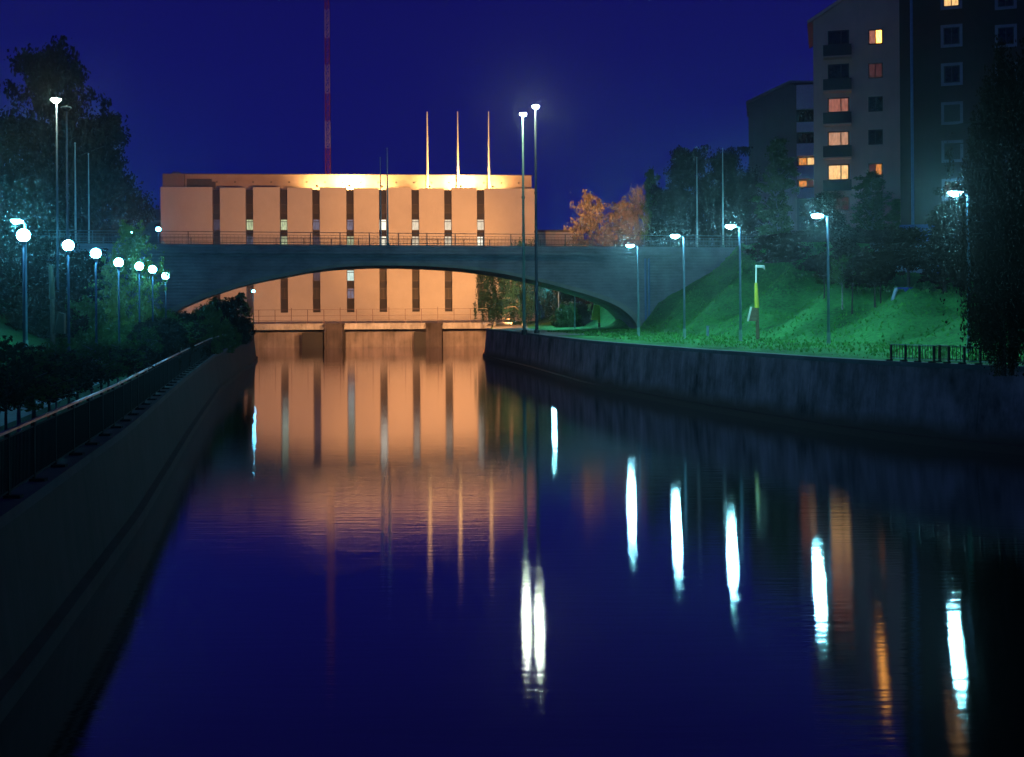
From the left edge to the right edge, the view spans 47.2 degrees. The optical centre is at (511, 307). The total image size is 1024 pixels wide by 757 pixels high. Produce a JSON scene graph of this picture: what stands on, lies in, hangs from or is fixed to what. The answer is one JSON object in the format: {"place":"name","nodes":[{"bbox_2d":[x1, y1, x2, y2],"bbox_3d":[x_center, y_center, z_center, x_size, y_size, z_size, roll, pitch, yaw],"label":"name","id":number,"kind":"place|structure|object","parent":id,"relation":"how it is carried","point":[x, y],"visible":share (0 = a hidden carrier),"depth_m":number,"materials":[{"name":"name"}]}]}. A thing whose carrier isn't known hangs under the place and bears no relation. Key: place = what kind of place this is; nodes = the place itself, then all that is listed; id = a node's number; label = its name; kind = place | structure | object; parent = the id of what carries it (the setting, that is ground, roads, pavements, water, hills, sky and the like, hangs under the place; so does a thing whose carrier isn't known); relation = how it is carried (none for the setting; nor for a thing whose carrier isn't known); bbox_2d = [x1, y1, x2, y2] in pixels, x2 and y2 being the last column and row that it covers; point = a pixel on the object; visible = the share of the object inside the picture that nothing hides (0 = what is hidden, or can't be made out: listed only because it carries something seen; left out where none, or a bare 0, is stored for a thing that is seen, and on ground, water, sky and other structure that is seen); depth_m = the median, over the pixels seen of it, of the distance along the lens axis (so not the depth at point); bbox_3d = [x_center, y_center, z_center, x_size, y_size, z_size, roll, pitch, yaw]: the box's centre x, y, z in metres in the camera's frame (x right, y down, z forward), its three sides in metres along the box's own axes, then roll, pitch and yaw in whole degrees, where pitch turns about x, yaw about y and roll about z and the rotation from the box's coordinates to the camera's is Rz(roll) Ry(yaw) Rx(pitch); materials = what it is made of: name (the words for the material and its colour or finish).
{"place":"outdoors","nodes":[
{"label":"outdoors","id":0,"kind":"place"},
{"bbox_2d":[0,257,190,488],"bbox_3d":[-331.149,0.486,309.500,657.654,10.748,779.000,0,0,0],"label":"bank","id":1,"kind":"structure","parent":0,"point":[17,335],"depth_m":54.09,"materials":[{"name":"green plant"}]},
{"bbox_2d":[10,218,27,346],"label":"street lamp","id":2,"kind":"object","parent":1,"relation":"on","point":[15,220],"visible":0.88,"depth_m":69.93,"materials":[{"name":"metal"}]},
{"bbox_2d":[0,237,51,308],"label":"broadleaf tree","id":3,"kind":"object","parent":1,"relation":"on","point":[11,253],"visible":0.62,"depth_m":91.16,"materials":[{"name":"green plant"}]},
{"bbox_2d":[0,335,54,437],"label":"young tree","id":4,"kind":"object","parent":1,"relation":"on","point":[13,393],"visible":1,"depth_m":26.47,"materials":[{"name":"green plant"}]},
{"bbox_2d":[0,109,63,265],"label":"broadleaf tree","id":5,"kind":"object","parent":1,"relation":"on","point":[16,198],"visible":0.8,"depth_m":99.69,"materials":[{"name":"green plant"}]},
{"bbox_2d":[0,347,83,434],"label":"young tree","id":6,"kind":"object","parent":1,"relation":"on","point":[34,392],"visible":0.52,"depth_m":28.02,"materials":[{"name":"green plant"}]},
{"bbox_2d":[0,286,88,338],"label":"shrub","id":7,"kind":"object","parent":1,"relation":"on","point":[38,305],"visible":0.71,"depth_m":83.12,"materials":[{"name":"green plant"}]},
{"bbox_2d":[0,342,89,421],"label":"young tree","id":8,"kind":"object","parent":1,"relation":"on","point":[58,369],"visible":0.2,"depth_m":29.64,"materials":[{"name":"green plant"}]},
{"bbox_2d":[11,236,80,298],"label":"broadleaf tree","id":9,"kind":"object","parent":1,"relation":"on","point":[49,250],"visible":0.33,"depth_m":102.94,"materials":[{"name":"green plant"}]},
{"bbox_2d":[0,174,99,240],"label":"broadleaf tree","id":10,"kind":"object","parent":1,"relation":"on","point":[62,201],"visible":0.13,"depth_m":146.08,"materials":[{"name":"green plant"}]},
{"bbox_2d":[0,360,105,425],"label":"promenade","id":11,"kind":"structure","parent":1,"relation":"on","point":[11,416],"depth_m":36.04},
{"bbox_2d":[17,229,29,347],"bbox_3d":[-19.757,0.021,47.500,0.520,6.435,0.520,0,0,0],"label":"globe lamp","id":12,"kind":"object","parent":11,"relation":"on","point":[23,236],"visible":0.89,"depth_m":47.45,"materials":[{"name":"paint"}]},
{"bbox_2d":[62,240,73,350],"bbox_3d":[-20.969,0.006,55.500,0.520,6.435,0.520,0,0,0],"label":"globe lamp","id":13,"kind":"object","parent":11,"relation":"on","point":[68,246],"visible":0.9,"depth_m":55.45,"materials":[{"name":"paint"}]},
{"bbox_2d":[90,248,100,345],"bbox_3d":[-21.798,0.106,61.500,0.520,6.435,0.520,0,0,0],"label":"globe lamp","id":14,"kind":"object","parent":11,"relation":"on","point":[95,253],"visible":0.89,"depth_m":61.45,"materials":[{"name":"paint"}]},
{"bbox_2d":[22,353,87,418],"bbox_3d":[-12.390,2.358,31.088,2.186,2.379,2.349,0,0,-17],"label":"young tree","id":15,"kind":"object","parent":1,"relation":"on","point":[68,392],"visible":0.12,"depth_m":31.03,"materials":[{"name":"green plant"}]},
{"bbox_2d":[50,97,61,297],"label":"lighting mast","id":16,"kind":"object","parent":1,"relation":"on","point":[56,100],"visible":0.88,"depth_m":89.93,"materials":[{"name":"metal"}]},
{"bbox_2d":[49,266,65,351],"bbox_3d":[-21.716,0.633,56.000,0.761,5.300,0.312,0,0,0],"label":"marker post","id":17,"kind":"object","parent":1,"relation":"on","point":[58,324],"visible":0.9,"depth_m":55.90,"materials":[{"name":"grey metal"}]},
{"bbox_2d":[0,35,119,242],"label":"broadleaf tree","id":18,"kind":"object","parent":1,"relation":"on","point":[49,72],"visible":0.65,"depth_m":148.02,"materials":[{"name":"green plant"}]},
{"bbox_2d":[35,341,86,412],"bbox_3d":[-12.808,2.219,32.944,1.376,2.612,1.429,0,0,11],"label":"young tree","id":19,"kind":"object","parent":1,"relation":"on","point":[60,350],"visible":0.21,"depth_m":32.97,"materials":[{"name":"green plant"}]},
{"bbox_2d":[61,106,70,298],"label":"lighting mast","id":20,"kind":"object","parent":1,"relation":"on","point":[66,108],"visible":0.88,"depth_m":95.92,"materials":[{"name":"metal"}]},
{"bbox_2d":[60,349,99,408],"bbox_3d":[-13.232,2.350,35.097,1.751,2.355,2.002,0,0,-21],"label":"young tree","id":21,"kind":"object","parent":1,"relation":"on","point":[85,367],"visible":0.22,"depth_m":35.10,"materials":[{"name":"green plant"}]},
{"bbox_2d":[55,295,111,352],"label":"shrub","id":22,"kind":"object","parent":1,"relation":"on","point":[84,309],"visible":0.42,"depth_m":85.27,"materials":[{"name":"green plant"}]},
{"bbox_2d":[54,248,127,307],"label":"broadleaf tree","id":23,"kind":"object","parent":1,"relation":"on","point":[82,261],"visible":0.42,"depth_m":95.09,"materials":[{"name":"green plant"}]},
{"bbox_2d":[66,355,122,405],"bbox_3d":[-13.607,2.516,37.121,2.448,2.018,2.279,0,0,-23],"label":"young tree","id":24,"kind":"object","parent":1,"relation":"on","point":[95,378],"visible":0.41,"depth_m":37.06,"materials":[{"name":"green plant"}]},
{"bbox_2d":[74,340,131,398],"bbox_3d":[-13.933,2.316,39.095,2.183,2.459,2.101,0,0,-41],"label":"bush","id":25,"kind":"object","parent":1,"relation":"on","point":[91,348],"visible":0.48,"depth_m":39.00,"materials":[{"name":"green plant"}]},
{"bbox_2d":[85,267,129,339],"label":"birch tree","id":26,"kind":"object","parent":1,"relation":"on","point":[100,286],"visible":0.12,"depth_m":87.65,"materials":[{"name":"green plant"}]},
{"bbox_2d":[60,109,158,242],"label":"broadleaf tree","id":27,"kind":"object","parent":1,"relation":"on","point":[117,188],"visible":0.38,"depth_m":154.18,"materials":[{"name":"green plant"}]},
{"bbox_2d":[94,318,137,350],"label":"shrub","id":28,"kind":"object","parent":1,"relation":"on","point":[109,331],"visible":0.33,"depth_m":75.42,"materials":[{"name":"green plant"}]},
{"bbox_2d":[85,341,148,386],"bbox_3d":[-15.794,2.430,47.092,2.086,2.224,2.167,0,0,23],"label":"shrub","id":29,"kind":"object","parent":1,"relation":"on","point":[124,346],"visible":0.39,"depth_m":47.06,"materials":[{"name":"green plant"}]},
{"bbox_2d":[93,346,155,391],"bbox_3d":[-14.931,2.487,44.090,2.938,2.114,2.735,0,0,2],"label":"shrub","id":30,"kind":"object","parent":1,"relation":"on","point":[126,363],"visible":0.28,"depth_m":44.20,"materials":[{"name":"green plant"}]},
{"bbox_2d":[85,219,170,327],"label":"broadleaf tree","id":31,"kind":"object","parent":1,"relation":"on","point":[135,245],"visible":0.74,"depth_m":81.57,"materials":[{"name":"green plant"}]},
{"bbox_2d":[0,332,257,723],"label":"canal wall","id":32,"kind":"structure","parent":1,"relation":"on","point":[68,532],"depth_m":27.18,"materials":[{"name":"concrete"}]},
{"bbox_2d":[0,334,225,498],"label":"railing","id":33,"kind":"object","parent":32,"relation":"on","point":[67,432],"visible":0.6,"depth_m":28.97,"materials":[{"name":"black metal"}]},
{"bbox_2d":[131,326,164,370],"bbox_3d":[-18.014,2.220,58.061,1.509,2.686,1.452,0,0,-28],"label":"shrub","id":34,"kind":"object","parent":1,"relation":"on","point":[155,344],"visible":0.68,"depth_m":57.94,"materials":[{"name":"green plant"}]},
{"bbox_2d":[126,321,183,373],"bbox_3d":[-18.784,2.159,60.783,2.879,2.985,2.629,0,0,26],"label":"shrub","id":35,"kind":"object","parent":1,"relation":"on","point":[165,353],"visible":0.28,"depth_m":60.84,"materials":[{"name":"green plant"}]},
{"bbox_2d":[144,317,197,365],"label":"shrub","id":36,"kind":"object","parent":1,"relation":"on","point":[167,323],"visible":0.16,"depth_m":68.67,"materials":[{"name":"green plant"}]},
{"bbox_2d":[191,300,232,339],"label":"shrub","id":37,"kind":"object","parent":1,"relation":"on","point":[205,311],"visible":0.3,"depth_m":107.61,"materials":[{"name":"green plant"}]},
{"bbox_2d":[194,318,234,353],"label":"shrub","id":38,"kind":"object","parent":1,"relation":"on","point":[216,343],"visible":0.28,"depth_m":93.58,"materials":[{"name":"green plant"}]},
{"bbox_2d":[208,319,242,348],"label":"shrub","id":39,"kind":"object","parent":1,"relation":"on","point":[228,330],"visible":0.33,"depth_m":105.47,"materials":[{"name":"green plant"}]},
{"bbox_2d":[209,297,251,341],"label":"shrub","id":40,"kind":"object","parent":1,"relation":"on","point":[229,309],"visible":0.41,"depth_m":115.61,"materials":[{"name":"green plant"}]},
{"bbox_2d":[28,230,757,328],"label":"arch bridge","id":41,"kind":"structure","parent":1,"relation":"on","point":[604,277],"depth_m":134.11,"materials":[{"name":"concrete"}]},
{"bbox_2d":[0,0,836,302],"label":"sky","id":42,"kind":"structure","parent":0,"point":[202,86],"materials":[{"name":"blue"}]},
{"bbox_2d":[0,346,1023,756],"bbox_3d":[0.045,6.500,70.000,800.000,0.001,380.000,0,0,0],"label":"water","id":43,"kind":"structure","parent":0,"point":[408,552],"depth_m":27.23,"materials":[{"name":"blue liquid"}]},
{"bbox_2d":[193,307,511,347],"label":"dam","id":44,"kind":"structure","parent":43,"relation":"in","point":[307,333],"depth_m":199.60,"materials":[{"name":"concrete"}]},
{"bbox_2d":[160,171,534,321],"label":"power station","id":45,"kind":"object","parent":44,"relation":"on","point":[258,206],"visible":0.67,"depth_m":237.87,"materials":[{"name":"concrete"}]},
{"bbox_2d":[491,242,1023,365],"bbox_3d":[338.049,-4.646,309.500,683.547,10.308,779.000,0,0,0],"label":"bank","id":46,"kind":"structure","parent":0,"point":[782,306],"depth_m":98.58,"materials":[{"name":"green plant"}]},
{"bbox_2d":[473,274,516,325],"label":"weeping birch","id":47,"kind":"object","parent":46,"relation":"on","point":[493,303],"visible":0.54,"depth_m":183.00,"materials":[{"name":"green plant"}]},
{"bbox_2d":[519,112,526,334],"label":"lighting mast","id":48,"kind":"object","parent":46,"relation":"on","point":[523,330],"visible":1,"depth_m":125.90,"materials":[{"name":"metal"}]},
{"bbox_2d":[497,237,551,325],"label":"weeping birch","id":49,"kind":"object","parent":46,"relation":"on","point":[511,295],"visible":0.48,"depth_m":164.14,"materials":[{"name":"green plant"}]},
{"bbox_2d":[532,104,539,333],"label":"lighting mast","id":50,"kind":"object","parent":46,"relation":"on","point":[535,107],"visible":0.96,"depth_m":123.88,"materials":[{"name":"metal"}]},
{"bbox_2d":[492,325,591,334],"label":"footpath","id":51,"kind":"structure","parent":46,"relation":"on","point":[511,327],"depth_m":147.52,"materials":[{"name":"grey concrete"}]},
{"bbox_2d":[532,287,575,321],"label":"weeping birch","id":52,"kind":"object","parent":46,"relation":"on","point":[551,303],"visible":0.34,"depth_m":194.72,"materials":[{"name":"green plant"}]},
{"bbox_2d":[550,302,583,327],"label":"shrub","id":53,"kind":"object","parent":46,"relation":"on","point":[565,313],"visible":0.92,"depth_m":157.35,"materials":[{"name":"green plant"}]},
{"bbox_2d":[563,189,623,306],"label":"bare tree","id":54,"kind":"object","parent":46,"relation":"on","point":[588,219],"visible":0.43,"depth_m":189.50,"materials":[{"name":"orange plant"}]},
{"bbox_2d":[602,196,642,245],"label":"bare tree","id":55,"kind":"object","parent":46,"relation":"on","point":[624,211],"visible":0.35,"depth_m":195.07,"materials":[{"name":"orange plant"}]},
{"bbox_2d":[625,184,647,245],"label":"bare tree","id":56,"kind":"object","parent":46,"relation":"on","point":[638,199],"visible":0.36,"depth_m":199.36,"materials":[{"name":"brown plant"}]},
{"bbox_2d":[639,167,660,242],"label":"birch tree","id":57,"kind":"object","parent":46,"relation":"on","point":[650,179],"visible":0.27,"depth_m":179.59,"materials":[{"name":"green plant"}]},
{"bbox_2d":[639,189,695,246],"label":"broadleaf tree","id":58,"kind":"object","parent":46,"relation":"on","point":[668,200],"visible":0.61,"depth_m":166.80,"materials":[{"name":"green plant"}]},
{"bbox_2d":[671,234,685,338],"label":"street lamp","id":59,"kind":"object","parent":46,"relation":"on","point":[684,317],"visible":0.97,"depth_m":98.93,"materials":[{"name":"metal"}]},
{"bbox_2d":[649,144,721,246],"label":"broadleaf tree","id":60,"kind":"object","parent":46,"relation":"on","point":[682,176],"visible":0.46,"depth_m":174.20,"materials":[{"name":"green plant"}]},
{"bbox_2d":[700,146,767,246],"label":"broadleaf tree","id":61,"kind":"object","parent":46,"relation":"on","point":[731,160],"visible":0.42,"depth_m":171.02,"materials":[{"name":"green plant"}]},
{"bbox_2d":[725,224,743,340],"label":"street lamp","id":62,"kind":"object","parent":46,"relation":"on","point":[729,226],"visible":0.94,"depth_m":90.43,"materials":[{"name":"metal"}]},
{"bbox_2d":[714,173,770,246],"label":"broadleaf tree","id":63,"kind":"object","parent":46,"relation":"on","point":[743,219],"visible":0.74,"depth_m":164.92,"materials":[{"name":"green plant"}]},
{"bbox_2d":[483,324,1023,454],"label":"canal wall","id":64,"kind":"structure","parent":46,"relation":"on","point":[966,406],"depth_m":62.62,"materials":[{"name":"concrete"}]},
{"bbox_2d":[886,344,1021,365],"bbox_3d":[20.563,2.147,53.997,1.124,0.822,7.875,0,0,-30],"label":"railing","id":65,"kind":"object","parent":64,"relation":"on","point":[934,359],"visible":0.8,"depth_m":54.91,"materials":[{"name":"metal"}]},
{"bbox_2d":[747,265,764,338],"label":"marker post","id":66,"kind":"object","parent":46,"relation":"on","point":[753,314],"visible":0.97,"depth_m":92.87,"materials":[{"name":"yellow metal"}]},
{"bbox_2d":[748,136,802,238],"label":"birch tree","id":67,"kind":"object","parent":46,"relation":"on","point":[780,220],"visible":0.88,"depth_m":157.29,"materials":[{"name":"green plant"}]},
{"bbox_2d":[741,232,812,262],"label":"shrub","id":68,"kind":"object","parent":46,"relation":"on","point":[782,247],"visible":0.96,"depth_m":117.17,"materials":[{"name":"green plant"}]},
{"bbox_2d":[746,80,813,232],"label":"apartment block","id":69,"kind":"structure","parent":46,"relation":"on","point":[784,110],"depth_m":203.75,"materials":[{"name":"grey concrete"}]},
{"bbox_2d":[592,254,1023,362],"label":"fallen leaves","id":70,"kind":"object","parent":46,"relation":"on","point":[805,325],"visible":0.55,"depth_m":88.03,"materials":[{"name":"green plant"}]},
{"bbox_2d":[788,228,849,243],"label":"broadleaf tree","id":71,"kind":"object","parent":46,"relation":"on","point":[817,236],"visible":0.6,"depth_m":128.65,"materials":[{"name":"green plant"}]},
{"bbox_2d":[811,213,830,344],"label":"street lamp","id":72,"kind":"object","parent":46,"relation":"on","point":[816,215],"visible":0.94,"depth_m":79.32,"materials":[{"name":"metal"}]},
{"bbox_2d":[804,249,841,298],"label":"young tree","id":73,"kind":"object","parent":46,"relation":"on","point":[822,259],"visible":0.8,"depth_m":94.71,"materials":[{"name":"green plant"}]},
{"bbox_2d":[799,190,850,231],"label":"broadleaf tree","id":74,"kind":"object","parent":46,"relation":"on","point":[824,203],"visible":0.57,"depth_m":157.18,"materials":[{"name":"green plant"}]},
{"bbox_2d":[806,225,861,242],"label":"broadleaf tree","id":75,"kind":"object","parent":46,"relation":"on","point":[846,229],"visible":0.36,"depth_m":132.46,"materials":[{"name":"green plant"}]},
{"bbox_2d":[829,255,855,309],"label":"young tree","id":76,"kind":"object","parent":46,"relation":"on","point":[839,279],"visible":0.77,"depth_m":92.75,"materials":[{"name":"green plant"}]},
{"bbox_2d":[817,237,870,287],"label":"broadleaf tree","id":77,"kind":"object","parent":46,"relation":"on","point":[848,247],"visible":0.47,"depth_m":103.31,"materials":[{"name":"green plant"}]},
{"bbox_2d":[838,255,864,313],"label":"young tree","id":78,"kind":"object","parent":46,"relation":"on","point":[848,272],"visible":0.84,"depth_m":91.87,"materials":[{"name":"green plant"}]},
{"bbox_2d":[807,0,900,231],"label":"apartment block","id":79,"kind":"structure","parent":46,"relation":"on","point":[854,44],"depth_m":158.23,"materials":[{"name":"beige concrete"}]},
{"bbox_2d":[828,30,848,44],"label":"window","id":80,"kind":"structure","parent":79,"relation":"in","point":[839,36],"depth_m":159.10,"materials":[{"name":"black glass"}]},
{"bbox_2d":[828,63,848,78],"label":"window","id":81,"kind":"structure","parent":79,"relation":"in","point":[835,71],"depth_m":159.10,"materials":[{"name":"black glass"}]},
{"bbox_2d":[828,97,848,112],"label":"window","id":82,"kind":"structure","parent":79,"relation":"in","point":[841,104],"depth_m":159.10,"materials":[{"name":"pink glass"}]},
{"bbox_2d":[828,131,848,145],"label":"window","id":83,"kind":"structure","parent":79,"relation":"in","point":[835,138],"depth_m":159.14,"materials":[{"name":"glass"}]},
{"bbox_2d":[828,164,848,179],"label":"window","id":84,"kind":"structure","parent":79,"relation":"in","point":[835,171],"depth_m":159.14,"materials":[{"name":"yellow glass"}]},
{"bbox_2d":[843,170,894,242],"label":"birch tree","id":85,"kind":"object","parent":46,"relation":"on","point":[872,204],"visible":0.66,"depth_m":153.38,"materials":[{"name":"green plant"}]},
{"bbox_2d":[852,255,900,307],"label":"young tree","id":86,"kind":"object","parent":46,"relation":"on","point":[870,275],"visible":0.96,"depth_m":89.84,"materials":[{"name":"green plant"}]},
{"bbox_2d":[855,248,905,302],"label":"pine tree","id":87,"kind":"object","parent":46,"relation":"on","point":[885,255],"visible":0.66,"depth_m":90.36,"materials":[{"name":"green plant"}]},
{"bbox_2d":[881,198,900,228],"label":"birch tree","id":88,"kind":"object","parent":46,"relation":"on","point":[895,216],"visible":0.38,"depth_m":149.66,"materials":[{"name":"green plant"}]},
{"bbox_2d":[858,226,938,286],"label":"pine tree","id":89,"kind":"object","parent":46,"relation":"on","point":[909,254],"visible":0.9,"depth_m":91.11,"materials":[{"name":"green plant"}]},
{"bbox_2d":[917,203,966,291],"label":"spruce tree","id":90,"kind":"object","parent":46,"relation":"on","point":[935,277],"visible":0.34,"depth_m":91.69,"materials":[{"name":"green plant"}]},
{"bbox_2d":[899,0,1023,224],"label":"apartment block","id":91,"kind":"structure","parent":46,"relation":"on","point":[947,54],"depth_m":129.61,"materials":[{"name":"grey concrete"}]},
{"bbox_2d":[941,24,962,47],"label":"window","id":92,"kind":"structure","parent":91,"relation":"in","point":[953,37],"depth_m":129.19,"materials":[{"name":"black glass"}]},
{"bbox_2d":[941,62,962,85],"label":"window","id":93,"kind":"structure","parent":91,"relation":"in","point":[951,73],"depth_m":129.19,"materials":[{"name":"black glass"}]},
{"bbox_2d":[941,101,962,124],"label":"window","id":94,"kind":"structure","parent":91,"relation":"in","point":[951,112],"depth_m":129.19,"materials":[{"name":"glass"}]},
{"bbox_2d":[941,140,962,162],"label":"window","id":95,"kind":"structure","parent":91,"relation":"in","point":[957,152],"depth_m":129.13,"materials":[{"name":"glass"}]},
{"bbox_2d":[995,24,1016,47],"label":"window","id":96,"kind":"structure","parent":91,"relation":"in","point":[1003,31],"depth_m":127.37,"materials":[{"name":"black glass"}]},
{"bbox_2d":[924,171,1010,290],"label":"broadleaf tree","id":97,"kind":"object","parent":46,"relation":"on","point":[950,248],"visible":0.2,"depth_m":87.60,"materials":[{"name":"green plant"}]},
{"bbox_2d":[939,34,1023,375],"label":"weeping tree","id":98,"kind":"object","parent":46,"relation":"on","point":[1003,104],"visible":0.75,"depth_m":48.78,"materials":[{"name":"green plant"}]},
{"bbox_2d":[960,170,1023,376],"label":"weeping tree","id":99,"kind":"object","parent":46,"relation":"on","point":[1014,314],"visible":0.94,"depth_m":48.10,"materials":[{"name":"green plant"}]},
{"label":"far ground","id":100,"kind":"structure","parent":0,"visible":0},
{"bbox_2d":[132,209,160,242],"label":"building","id":101,"kind":"structure","parent":100,"relation":"on","point":[152,226],"depth_m":262.00,"materials":[{"name":"white paint"}]},
{"bbox_2d":[324,0,330,173],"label":"radio mast","id":102,"kind":"object","parent":100,"relation":"on","point":[326,87],"visible":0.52,"depth_m":470.08,"materials":[{"name":"red metal"}]},
{"bbox_2d":[538,230,576,319],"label":"building","id":103,"kind":"structure","parent":100,"relation":"on","point":[542,238],"depth_m":262.00,"materials":[{"name":"brown"}]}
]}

